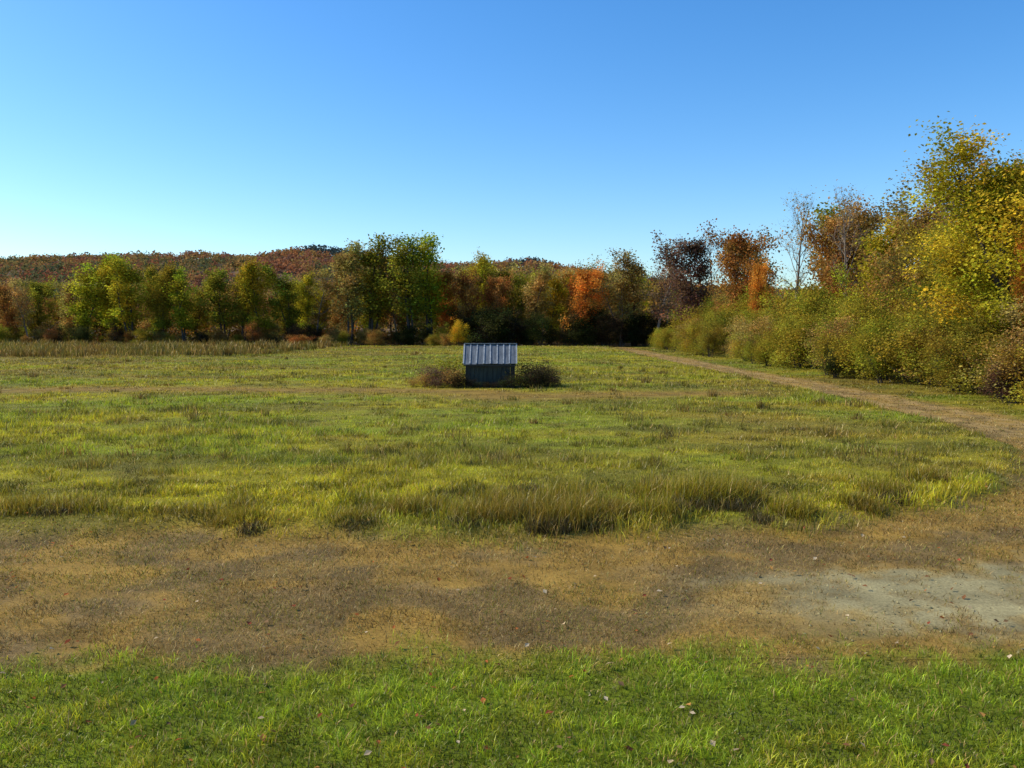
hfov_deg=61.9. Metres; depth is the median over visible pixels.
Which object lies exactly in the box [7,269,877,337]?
distant woods
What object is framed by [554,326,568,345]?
shrub
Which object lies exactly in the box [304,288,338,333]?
maple tree
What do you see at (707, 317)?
shrub
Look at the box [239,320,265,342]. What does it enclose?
shrub
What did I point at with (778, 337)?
shrub
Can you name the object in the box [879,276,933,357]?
shrub
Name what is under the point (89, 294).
aspen tree
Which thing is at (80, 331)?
shrub
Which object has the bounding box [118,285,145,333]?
maple tree
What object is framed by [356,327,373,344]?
shrub
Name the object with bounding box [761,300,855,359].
shrub
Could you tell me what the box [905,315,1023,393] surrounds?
shrub
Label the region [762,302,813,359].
shrub
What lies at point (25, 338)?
shrub
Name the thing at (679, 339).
shrub
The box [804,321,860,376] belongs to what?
shrub
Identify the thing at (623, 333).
shrub
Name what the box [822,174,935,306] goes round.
ash tree
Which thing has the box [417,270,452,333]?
maple tree
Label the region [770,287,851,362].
shrub
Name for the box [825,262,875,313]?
shrub
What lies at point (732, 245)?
maple tree
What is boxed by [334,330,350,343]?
shrub
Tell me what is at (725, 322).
shrub
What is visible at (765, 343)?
shrub
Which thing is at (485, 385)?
bramble bush
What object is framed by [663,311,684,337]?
shrub
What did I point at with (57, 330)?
shrub
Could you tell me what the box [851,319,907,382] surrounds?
shrub
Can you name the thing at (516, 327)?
shrub
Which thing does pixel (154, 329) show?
maple tree
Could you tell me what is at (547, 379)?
bramble bush
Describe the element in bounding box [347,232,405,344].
aspen tree
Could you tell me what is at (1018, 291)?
maple tree
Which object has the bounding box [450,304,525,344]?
shrub
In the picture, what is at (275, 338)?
shrub
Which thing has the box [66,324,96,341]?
shrub
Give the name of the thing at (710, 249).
bare tree
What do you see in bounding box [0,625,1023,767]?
lawn grass
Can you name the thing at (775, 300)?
shrub
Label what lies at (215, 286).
aspen tree
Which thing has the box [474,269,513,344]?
maple tree
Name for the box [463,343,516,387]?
wooden shed
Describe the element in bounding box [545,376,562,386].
bramble bush
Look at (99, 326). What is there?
maple tree
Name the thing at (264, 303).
ash tree
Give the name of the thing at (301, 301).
aspen tree
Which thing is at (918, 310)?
shrub
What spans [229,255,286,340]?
aspen tree
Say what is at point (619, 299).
ash tree
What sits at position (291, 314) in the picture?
aspen tree
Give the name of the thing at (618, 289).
ash tree
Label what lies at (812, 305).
shrub
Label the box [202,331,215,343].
shrub
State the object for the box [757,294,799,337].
shrub
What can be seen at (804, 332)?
shrub
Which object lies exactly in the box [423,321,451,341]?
shrub
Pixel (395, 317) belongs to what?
ash tree
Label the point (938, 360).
shrub
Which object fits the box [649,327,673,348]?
shrub
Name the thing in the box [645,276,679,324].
aspen tree
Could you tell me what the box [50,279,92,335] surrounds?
maple tree
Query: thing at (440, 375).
bramble bush
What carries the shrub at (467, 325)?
on the ground at (374, 636)
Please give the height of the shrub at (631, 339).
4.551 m
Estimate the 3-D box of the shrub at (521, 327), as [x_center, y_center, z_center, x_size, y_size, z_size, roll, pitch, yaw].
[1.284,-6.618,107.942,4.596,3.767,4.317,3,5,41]
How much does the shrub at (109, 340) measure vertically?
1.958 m
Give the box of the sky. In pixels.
[0,0,1023,289]
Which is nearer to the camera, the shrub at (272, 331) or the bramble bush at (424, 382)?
the bramble bush at (424, 382)
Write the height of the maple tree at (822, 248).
11.160 m
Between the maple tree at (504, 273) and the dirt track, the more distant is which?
the maple tree at (504, 273)
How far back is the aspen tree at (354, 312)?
106.70 m
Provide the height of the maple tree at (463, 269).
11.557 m
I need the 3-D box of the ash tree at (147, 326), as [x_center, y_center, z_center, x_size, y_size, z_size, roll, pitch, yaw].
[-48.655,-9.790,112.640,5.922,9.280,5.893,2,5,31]
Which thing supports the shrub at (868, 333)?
on the ground at (374, 636)
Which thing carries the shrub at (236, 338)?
on the ground at (374, 636)
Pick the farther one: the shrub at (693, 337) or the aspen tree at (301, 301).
the aspen tree at (301, 301)
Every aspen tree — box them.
[59,252,120,342]
[90,254,135,338]
[98,254,153,340]
[137,262,176,340]
[140,261,178,338]
[162,265,198,343]
[186,281,211,336]
[192,266,243,336]
[226,267,263,339]
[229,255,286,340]
[257,262,310,335]
[292,268,323,332]
[320,238,369,344]
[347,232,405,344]
[355,273,366,327]
[374,232,434,344]
[393,230,453,344]
[455,246,499,342]
[518,261,561,344]
[544,273,570,343]
[605,247,650,345]
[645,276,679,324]
[796,197,881,307]
[849,206,918,317]
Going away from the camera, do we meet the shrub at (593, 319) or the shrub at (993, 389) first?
the shrub at (993, 389)
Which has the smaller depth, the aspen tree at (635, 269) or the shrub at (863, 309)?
the shrub at (863, 309)
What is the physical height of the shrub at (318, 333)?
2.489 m
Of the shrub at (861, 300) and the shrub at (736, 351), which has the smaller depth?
the shrub at (861, 300)
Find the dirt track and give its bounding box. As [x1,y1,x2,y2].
[559,346,1023,659]
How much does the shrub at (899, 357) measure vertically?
3.474 m
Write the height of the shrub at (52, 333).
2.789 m
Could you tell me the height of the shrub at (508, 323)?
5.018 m
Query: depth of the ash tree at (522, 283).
112.68 m
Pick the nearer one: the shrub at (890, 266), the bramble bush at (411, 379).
the bramble bush at (411, 379)
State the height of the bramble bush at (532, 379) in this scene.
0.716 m
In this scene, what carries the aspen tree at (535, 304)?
on the ground at (374, 636)
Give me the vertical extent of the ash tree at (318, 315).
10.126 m
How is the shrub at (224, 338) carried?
on the ground at (374, 636)
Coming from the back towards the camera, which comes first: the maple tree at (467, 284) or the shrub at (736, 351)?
the maple tree at (467, 284)
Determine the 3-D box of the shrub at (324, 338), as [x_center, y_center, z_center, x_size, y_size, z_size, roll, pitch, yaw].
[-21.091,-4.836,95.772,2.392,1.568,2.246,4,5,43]
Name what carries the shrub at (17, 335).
on the ground at (374, 636)
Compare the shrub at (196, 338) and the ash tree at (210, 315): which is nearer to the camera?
the shrub at (196, 338)
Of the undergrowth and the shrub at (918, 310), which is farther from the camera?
the undergrowth
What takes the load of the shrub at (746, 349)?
on the ground at (374, 636)
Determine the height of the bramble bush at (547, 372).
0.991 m
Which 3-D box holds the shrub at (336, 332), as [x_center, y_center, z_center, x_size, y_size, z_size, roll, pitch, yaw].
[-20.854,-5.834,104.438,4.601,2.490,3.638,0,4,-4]
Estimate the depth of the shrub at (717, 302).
84.29 m
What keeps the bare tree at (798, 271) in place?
on the ground at (374, 636)
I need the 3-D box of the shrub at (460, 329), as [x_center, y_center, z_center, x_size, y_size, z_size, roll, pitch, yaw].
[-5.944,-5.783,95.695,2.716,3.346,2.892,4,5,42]
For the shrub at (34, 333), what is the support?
on the ground at (374, 636)
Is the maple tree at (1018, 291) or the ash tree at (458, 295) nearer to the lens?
the maple tree at (1018, 291)
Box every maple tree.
[0,282,36,339]
[9,275,61,342]
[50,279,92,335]
[88,287,112,339]
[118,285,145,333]
[130,280,169,341]
[202,278,247,339]
[269,275,304,339]
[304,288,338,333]
[318,263,368,333]
[356,265,408,339]
[390,263,436,336]
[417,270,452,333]
[427,267,469,344]
[449,266,489,344]
[451,260,523,344]
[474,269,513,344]
[477,261,537,342]
[515,269,558,329]
[538,261,575,343]
[539,272,573,344]
[550,264,614,341]
[556,259,612,345]
[565,265,604,314]
[572,259,618,343]
[604,265,657,320]
[650,230,726,324]
[697,218,788,317]
[712,224,786,307]
[741,253,774,318]
[788,204,872,299]
[803,197,885,299]
[854,194,956,289]
[867,213,967,313]
[915,220,981,302]
[973,154,1023,231]
[1008,225,1023,337]
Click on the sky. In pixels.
(565, 132)
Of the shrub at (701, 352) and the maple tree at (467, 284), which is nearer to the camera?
the shrub at (701, 352)
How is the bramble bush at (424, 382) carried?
on the ground at (374, 636)
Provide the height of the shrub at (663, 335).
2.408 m
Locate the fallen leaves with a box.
[0,484,1023,767]
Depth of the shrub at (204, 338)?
103.09 m
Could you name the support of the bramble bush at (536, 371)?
on the ground at (374, 636)
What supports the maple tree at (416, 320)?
on the ground at (374, 636)
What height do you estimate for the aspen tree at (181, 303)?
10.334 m
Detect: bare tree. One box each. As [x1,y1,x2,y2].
[647,234,680,331]
[701,236,725,303]
[761,185,823,304]
[824,179,871,296]
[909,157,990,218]
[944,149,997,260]
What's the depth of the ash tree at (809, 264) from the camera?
74.14 m
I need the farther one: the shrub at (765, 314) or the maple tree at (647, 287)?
the maple tree at (647, 287)
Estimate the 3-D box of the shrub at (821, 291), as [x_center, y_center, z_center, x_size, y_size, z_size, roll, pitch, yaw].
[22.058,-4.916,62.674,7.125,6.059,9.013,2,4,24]
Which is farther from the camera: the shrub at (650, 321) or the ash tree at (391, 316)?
the ash tree at (391, 316)
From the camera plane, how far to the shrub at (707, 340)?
69.11 m
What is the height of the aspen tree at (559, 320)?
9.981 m
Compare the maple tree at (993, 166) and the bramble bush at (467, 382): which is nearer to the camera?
the bramble bush at (467, 382)
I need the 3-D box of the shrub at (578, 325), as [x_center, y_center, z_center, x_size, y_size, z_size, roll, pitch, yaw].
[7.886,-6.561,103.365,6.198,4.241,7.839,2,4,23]
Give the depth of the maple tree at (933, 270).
39.78 m
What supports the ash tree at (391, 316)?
on the ground at (374, 636)
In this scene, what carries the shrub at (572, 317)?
on the ground at (374, 636)
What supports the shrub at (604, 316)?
on the ground at (374, 636)
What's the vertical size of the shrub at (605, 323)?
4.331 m
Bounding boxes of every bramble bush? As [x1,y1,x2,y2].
[403,376,423,385]
[411,365,444,384]
[415,372,435,386]
[420,365,459,385]
[423,354,465,384]
[426,377,441,387]
[438,368,464,386]
[441,376,463,387]
[446,371,471,386]
[457,378,478,387]
[480,381,489,387]
[494,380,509,387]
[501,375,522,387]
[505,373,533,387]
[506,367,549,387]
[515,358,565,382]
[519,366,556,386]
[522,372,546,387]
[530,365,566,385]
[535,370,564,386]
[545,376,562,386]
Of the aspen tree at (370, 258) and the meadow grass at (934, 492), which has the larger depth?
the aspen tree at (370, 258)
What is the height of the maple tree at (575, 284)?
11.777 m
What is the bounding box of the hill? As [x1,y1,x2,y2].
[3,255,663,331]
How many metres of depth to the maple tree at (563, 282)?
115.73 m
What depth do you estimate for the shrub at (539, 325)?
102.83 m
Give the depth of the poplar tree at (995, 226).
31.30 m
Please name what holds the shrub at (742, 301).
on the ground at (374, 636)
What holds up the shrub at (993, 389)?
on the ground at (374, 636)
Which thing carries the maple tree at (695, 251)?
on the ground at (374, 636)
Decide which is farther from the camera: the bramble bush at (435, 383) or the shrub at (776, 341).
the shrub at (776, 341)
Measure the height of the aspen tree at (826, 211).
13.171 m
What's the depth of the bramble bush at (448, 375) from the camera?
33.23 m
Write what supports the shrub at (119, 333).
on the ground at (374, 636)
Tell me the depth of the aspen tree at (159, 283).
105.66 m
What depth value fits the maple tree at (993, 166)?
52.65 m
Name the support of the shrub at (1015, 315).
on the ground at (374, 636)
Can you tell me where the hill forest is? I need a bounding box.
[0,242,809,322]
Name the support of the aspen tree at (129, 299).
on the ground at (374, 636)
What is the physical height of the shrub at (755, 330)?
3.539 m
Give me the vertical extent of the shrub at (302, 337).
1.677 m
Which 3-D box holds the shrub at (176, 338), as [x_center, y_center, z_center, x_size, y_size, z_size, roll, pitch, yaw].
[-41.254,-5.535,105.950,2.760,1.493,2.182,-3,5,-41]
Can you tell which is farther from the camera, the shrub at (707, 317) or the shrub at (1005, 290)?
the shrub at (707, 317)
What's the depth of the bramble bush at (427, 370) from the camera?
34.66 m
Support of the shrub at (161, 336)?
on the ground at (374, 636)
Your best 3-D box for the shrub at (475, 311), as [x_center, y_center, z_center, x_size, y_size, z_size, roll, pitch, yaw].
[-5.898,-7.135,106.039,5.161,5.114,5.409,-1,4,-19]
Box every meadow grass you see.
[0,344,1023,485]
[0,470,1012,554]
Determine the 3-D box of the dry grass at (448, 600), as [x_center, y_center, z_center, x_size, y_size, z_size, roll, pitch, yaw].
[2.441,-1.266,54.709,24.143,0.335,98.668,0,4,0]
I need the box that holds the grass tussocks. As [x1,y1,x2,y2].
[0,461,963,542]
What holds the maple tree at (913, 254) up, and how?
on the ground at (374, 636)
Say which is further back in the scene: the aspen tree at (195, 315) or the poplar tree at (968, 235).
the aspen tree at (195, 315)
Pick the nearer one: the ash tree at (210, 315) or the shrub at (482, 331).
the shrub at (482, 331)
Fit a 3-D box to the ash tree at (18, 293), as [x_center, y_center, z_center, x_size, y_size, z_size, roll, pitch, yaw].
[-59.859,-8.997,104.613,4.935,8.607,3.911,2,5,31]
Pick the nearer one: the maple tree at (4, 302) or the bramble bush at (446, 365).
the bramble bush at (446, 365)
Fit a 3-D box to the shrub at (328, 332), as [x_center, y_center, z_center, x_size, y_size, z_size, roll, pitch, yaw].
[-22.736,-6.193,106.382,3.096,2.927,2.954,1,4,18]
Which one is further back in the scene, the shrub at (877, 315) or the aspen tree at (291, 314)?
the aspen tree at (291, 314)
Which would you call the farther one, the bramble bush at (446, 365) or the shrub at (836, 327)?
the shrub at (836, 327)
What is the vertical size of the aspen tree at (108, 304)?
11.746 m
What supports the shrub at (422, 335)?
on the ground at (374, 636)
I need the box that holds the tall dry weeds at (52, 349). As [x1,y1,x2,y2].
[0,337,355,357]
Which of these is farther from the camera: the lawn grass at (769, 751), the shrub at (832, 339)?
the shrub at (832, 339)
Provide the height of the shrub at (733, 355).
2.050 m
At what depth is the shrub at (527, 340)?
104.91 m
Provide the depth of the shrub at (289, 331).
103.45 m
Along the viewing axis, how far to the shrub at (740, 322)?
63.94 m
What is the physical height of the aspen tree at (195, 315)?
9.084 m
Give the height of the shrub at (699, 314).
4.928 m
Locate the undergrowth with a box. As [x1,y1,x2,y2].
[0,325,647,344]
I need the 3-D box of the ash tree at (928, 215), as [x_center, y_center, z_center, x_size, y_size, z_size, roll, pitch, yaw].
[25.656,-7.267,49.520,7.322,11.182,7.286,-2,4,-26]
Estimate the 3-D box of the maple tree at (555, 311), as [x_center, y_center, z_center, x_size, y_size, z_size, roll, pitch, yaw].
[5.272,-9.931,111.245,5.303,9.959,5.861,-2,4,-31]
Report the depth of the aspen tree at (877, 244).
56.59 m
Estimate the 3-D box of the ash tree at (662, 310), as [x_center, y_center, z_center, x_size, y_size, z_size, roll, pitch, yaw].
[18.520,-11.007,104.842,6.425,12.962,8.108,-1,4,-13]
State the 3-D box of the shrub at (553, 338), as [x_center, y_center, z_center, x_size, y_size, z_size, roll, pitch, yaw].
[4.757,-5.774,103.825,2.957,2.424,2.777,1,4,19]
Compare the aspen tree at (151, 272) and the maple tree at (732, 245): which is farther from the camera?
the aspen tree at (151, 272)
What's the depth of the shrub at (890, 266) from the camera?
44.75 m
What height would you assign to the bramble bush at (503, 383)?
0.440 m
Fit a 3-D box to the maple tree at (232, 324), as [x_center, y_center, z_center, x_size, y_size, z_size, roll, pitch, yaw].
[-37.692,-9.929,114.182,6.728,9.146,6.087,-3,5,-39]
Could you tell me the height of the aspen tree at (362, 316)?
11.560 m
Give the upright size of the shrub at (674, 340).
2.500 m
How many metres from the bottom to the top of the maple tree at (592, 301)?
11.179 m
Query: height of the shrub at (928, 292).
4.962 m
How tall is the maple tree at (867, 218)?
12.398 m
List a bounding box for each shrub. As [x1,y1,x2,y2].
[0,323,13,341]
[6,326,25,341]
[19,335,28,342]
[28,327,46,342]
[37,324,65,342]
[43,323,66,340]
[53,335,62,342]
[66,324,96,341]
[70,326,95,342]
[103,321,130,343]
[103,331,116,341]
[122,329,136,343]
[124,327,158,343]
[152,331,172,342]
[165,333,178,341]
[175,335,188,341]
[188,331,207,342]
[196,330,208,342]
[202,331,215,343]
[210,329,230,343]
[218,335,228,342]
[231,333,244,342]
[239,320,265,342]
[260,319,285,344]
[269,336,278,343]
[278,323,305,339]
[281,323,302,341]
[282,333,316,343]
[286,324,319,342]
[309,327,328,342]
[316,334,333,344]
[321,324,339,341]
[329,327,352,343]
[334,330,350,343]
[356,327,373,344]
[364,329,388,345]
[373,322,392,342]
[387,330,402,344]
[389,326,413,344]
[394,324,429,344]
[415,322,433,344]
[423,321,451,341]
[423,334,439,345]
[436,332,461,345]
[445,308,481,344]
[447,319,471,345]
[447,325,470,345]
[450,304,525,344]
[450,309,482,342]
[468,318,492,344]
[487,307,524,342]
[496,305,532,343]
[515,311,558,345]
[515,318,530,341]
[515,328,538,344]
[541,327,561,344]
[554,314,596,345]
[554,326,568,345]
[557,310,593,345]
[565,305,618,344]
[588,311,627,345]
[590,310,622,346]
[613,315,634,345]
[613,318,630,344]
[620,313,653,345]
[623,312,663,345]
[647,327,658,344]
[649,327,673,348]
[652,317,675,337]
[655,330,672,349]
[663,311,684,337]
[667,327,680,350]
[669,330,687,349]
[672,319,722,354]
[673,317,704,350]
[678,302,716,328]
[686,293,733,325]
[687,308,745,352]
[692,330,713,355]
[695,319,730,356]
[696,303,738,350]
[709,289,734,315]
[719,279,777,341]
[719,335,736,357]
[721,314,755,354]
[722,332,757,360]
[725,306,776,354]
[727,306,766,337]
[731,315,778,361]
[741,333,766,363]
[745,337,785,365]
[746,311,834,367]
[748,327,789,364]
[752,304,788,332]
[754,290,791,319]
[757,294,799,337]
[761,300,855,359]
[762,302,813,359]
[767,279,842,317]
[768,313,835,368]
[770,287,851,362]
[784,289,839,361]
[794,314,862,374]
[795,326,901,377]
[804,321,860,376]
[809,320,854,370]
[815,287,896,345]
[817,348,847,377]
[821,259,926,344]
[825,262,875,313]
[827,307,972,385]
[828,283,889,320]
[830,288,893,326]
[833,311,911,379]
[841,304,906,370]
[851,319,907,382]
[861,242,962,322]
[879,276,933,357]
[887,295,953,349]
[888,299,971,373]
[894,321,954,384]
[895,270,1005,381]
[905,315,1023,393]
[908,317,992,390]
[908,340,954,386]
[926,287,991,324]
[934,279,1023,388]
[950,282,1016,345]
[953,296,1023,403]
[954,329,1021,398]
[972,362,1023,402]
[973,335,1023,405]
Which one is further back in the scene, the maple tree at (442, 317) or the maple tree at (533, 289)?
the maple tree at (533, 289)
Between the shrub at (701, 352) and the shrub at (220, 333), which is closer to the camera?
the shrub at (701, 352)
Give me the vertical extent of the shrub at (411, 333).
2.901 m
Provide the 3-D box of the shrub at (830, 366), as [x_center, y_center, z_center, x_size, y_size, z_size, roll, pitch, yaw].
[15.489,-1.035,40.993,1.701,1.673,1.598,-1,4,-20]
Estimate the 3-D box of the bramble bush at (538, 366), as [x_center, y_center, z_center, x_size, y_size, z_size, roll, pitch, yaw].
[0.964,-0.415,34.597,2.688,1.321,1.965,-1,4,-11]
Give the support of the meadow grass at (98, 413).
on the ground at (374, 636)
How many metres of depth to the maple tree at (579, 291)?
114.91 m
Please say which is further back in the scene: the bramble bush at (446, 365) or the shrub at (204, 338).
the shrub at (204, 338)
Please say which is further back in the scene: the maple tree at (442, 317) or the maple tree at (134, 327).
the maple tree at (134, 327)
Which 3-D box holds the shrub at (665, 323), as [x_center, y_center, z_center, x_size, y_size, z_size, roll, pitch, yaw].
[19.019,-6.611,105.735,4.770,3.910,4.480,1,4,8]
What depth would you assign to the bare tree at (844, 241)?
61.56 m
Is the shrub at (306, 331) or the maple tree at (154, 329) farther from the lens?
the maple tree at (154, 329)
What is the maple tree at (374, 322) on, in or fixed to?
on the ground at (374, 636)
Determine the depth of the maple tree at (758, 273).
73.16 m
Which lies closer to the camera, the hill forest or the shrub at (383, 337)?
the shrub at (383, 337)
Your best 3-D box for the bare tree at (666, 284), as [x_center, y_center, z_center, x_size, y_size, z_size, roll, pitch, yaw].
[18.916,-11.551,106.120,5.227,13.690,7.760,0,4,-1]
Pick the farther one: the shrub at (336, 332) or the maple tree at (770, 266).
the shrub at (336, 332)
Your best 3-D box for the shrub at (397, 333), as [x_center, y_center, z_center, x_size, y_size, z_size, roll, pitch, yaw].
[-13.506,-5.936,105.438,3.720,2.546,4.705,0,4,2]
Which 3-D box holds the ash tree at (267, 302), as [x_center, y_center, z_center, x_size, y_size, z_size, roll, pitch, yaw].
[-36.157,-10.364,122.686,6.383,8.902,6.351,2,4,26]
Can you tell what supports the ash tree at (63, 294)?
on the ground at (374, 636)
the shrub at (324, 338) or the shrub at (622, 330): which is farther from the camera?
the shrub at (622, 330)
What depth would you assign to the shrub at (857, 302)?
48.29 m
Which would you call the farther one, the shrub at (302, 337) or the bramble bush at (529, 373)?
the shrub at (302, 337)
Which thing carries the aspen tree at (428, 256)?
on the ground at (374, 636)
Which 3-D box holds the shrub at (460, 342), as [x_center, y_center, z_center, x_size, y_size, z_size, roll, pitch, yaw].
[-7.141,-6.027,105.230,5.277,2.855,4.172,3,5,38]
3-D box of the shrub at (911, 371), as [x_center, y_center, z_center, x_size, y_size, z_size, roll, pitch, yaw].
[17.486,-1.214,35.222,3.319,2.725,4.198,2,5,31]
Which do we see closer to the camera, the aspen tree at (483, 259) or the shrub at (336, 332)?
the shrub at (336, 332)
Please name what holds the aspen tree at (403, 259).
on the ground at (374, 636)
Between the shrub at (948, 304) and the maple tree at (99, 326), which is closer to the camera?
the shrub at (948, 304)
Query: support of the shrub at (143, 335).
on the ground at (374, 636)
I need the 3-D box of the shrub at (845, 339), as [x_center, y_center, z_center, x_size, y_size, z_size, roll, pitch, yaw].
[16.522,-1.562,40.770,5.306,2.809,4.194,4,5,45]
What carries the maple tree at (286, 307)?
on the ground at (374, 636)
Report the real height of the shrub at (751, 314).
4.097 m
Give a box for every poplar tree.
[887,111,1023,387]
[893,170,1023,375]
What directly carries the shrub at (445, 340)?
on the ground at (374, 636)
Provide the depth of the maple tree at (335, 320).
112.32 m
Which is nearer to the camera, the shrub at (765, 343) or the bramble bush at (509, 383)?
the bramble bush at (509, 383)
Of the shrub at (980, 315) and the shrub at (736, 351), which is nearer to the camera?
the shrub at (980, 315)
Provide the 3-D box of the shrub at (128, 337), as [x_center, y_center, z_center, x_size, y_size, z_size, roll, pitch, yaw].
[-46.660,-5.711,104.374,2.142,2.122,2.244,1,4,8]
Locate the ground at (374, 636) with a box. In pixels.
[0,332,1023,767]
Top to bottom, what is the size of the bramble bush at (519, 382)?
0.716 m
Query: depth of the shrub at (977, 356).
29.27 m
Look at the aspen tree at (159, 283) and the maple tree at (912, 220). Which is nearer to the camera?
the maple tree at (912, 220)
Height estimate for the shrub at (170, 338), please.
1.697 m
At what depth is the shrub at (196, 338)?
106.88 m
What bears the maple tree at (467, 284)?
on the ground at (374, 636)
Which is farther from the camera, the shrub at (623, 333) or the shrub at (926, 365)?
the shrub at (623, 333)
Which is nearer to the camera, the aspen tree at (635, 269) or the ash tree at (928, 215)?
the ash tree at (928, 215)
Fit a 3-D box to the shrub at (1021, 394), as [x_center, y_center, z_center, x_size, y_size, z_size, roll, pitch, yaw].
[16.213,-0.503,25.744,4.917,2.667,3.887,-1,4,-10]
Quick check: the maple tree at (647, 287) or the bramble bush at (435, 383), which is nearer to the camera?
the bramble bush at (435, 383)
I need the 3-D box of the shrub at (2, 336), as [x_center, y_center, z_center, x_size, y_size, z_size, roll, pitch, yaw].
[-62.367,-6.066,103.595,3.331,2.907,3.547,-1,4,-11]
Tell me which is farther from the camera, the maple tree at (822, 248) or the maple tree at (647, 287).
the maple tree at (647, 287)
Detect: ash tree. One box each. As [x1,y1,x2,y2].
[0,275,45,341]
[4,277,38,340]
[54,278,88,327]
[132,279,154,335]
[201,282,225,330]
[253,287,274,328]
[261,287,274,319]
[297,266,346,343]
[373,252,403,344]
[378,290,397,342]
[449,266,468,343]
[507,268,542,344]
[579,254,639,345]
[608,270,627,344]
[640,241,686,345]
[775,198,873,296]
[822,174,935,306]
[907,157,974,267]
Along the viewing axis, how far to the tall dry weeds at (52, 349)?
77.50 m
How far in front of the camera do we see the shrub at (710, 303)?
88.23 m
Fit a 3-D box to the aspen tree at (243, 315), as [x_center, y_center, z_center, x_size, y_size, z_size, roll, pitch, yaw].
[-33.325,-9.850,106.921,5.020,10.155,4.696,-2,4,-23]
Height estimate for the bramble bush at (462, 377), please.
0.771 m
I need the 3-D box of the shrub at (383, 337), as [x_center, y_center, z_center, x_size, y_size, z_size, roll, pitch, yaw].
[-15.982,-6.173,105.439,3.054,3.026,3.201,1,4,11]
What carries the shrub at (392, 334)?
on the ground at (374, 636)
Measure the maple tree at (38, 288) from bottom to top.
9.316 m
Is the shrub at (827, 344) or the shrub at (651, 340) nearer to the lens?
the shrub at (827, 344)
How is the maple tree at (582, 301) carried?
on the ground at (374, 636)
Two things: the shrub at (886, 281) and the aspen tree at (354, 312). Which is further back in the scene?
the aspen tree at (354, 312)
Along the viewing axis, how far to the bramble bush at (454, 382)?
32.95 m
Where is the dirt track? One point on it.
(988, 607)
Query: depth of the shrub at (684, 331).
80.99 m
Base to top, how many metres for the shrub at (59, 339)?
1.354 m
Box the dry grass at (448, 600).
[0,346,1023,699]
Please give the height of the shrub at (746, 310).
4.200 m
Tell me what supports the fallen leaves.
on the ground at (374, 636)
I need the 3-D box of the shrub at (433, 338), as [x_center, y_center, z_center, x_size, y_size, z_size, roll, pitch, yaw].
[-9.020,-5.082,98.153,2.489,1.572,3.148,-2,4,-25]
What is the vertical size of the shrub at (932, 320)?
3.838 m
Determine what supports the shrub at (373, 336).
on the ground at (374, 636)
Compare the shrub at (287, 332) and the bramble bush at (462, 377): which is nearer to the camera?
the bramble bush at (462, 377)

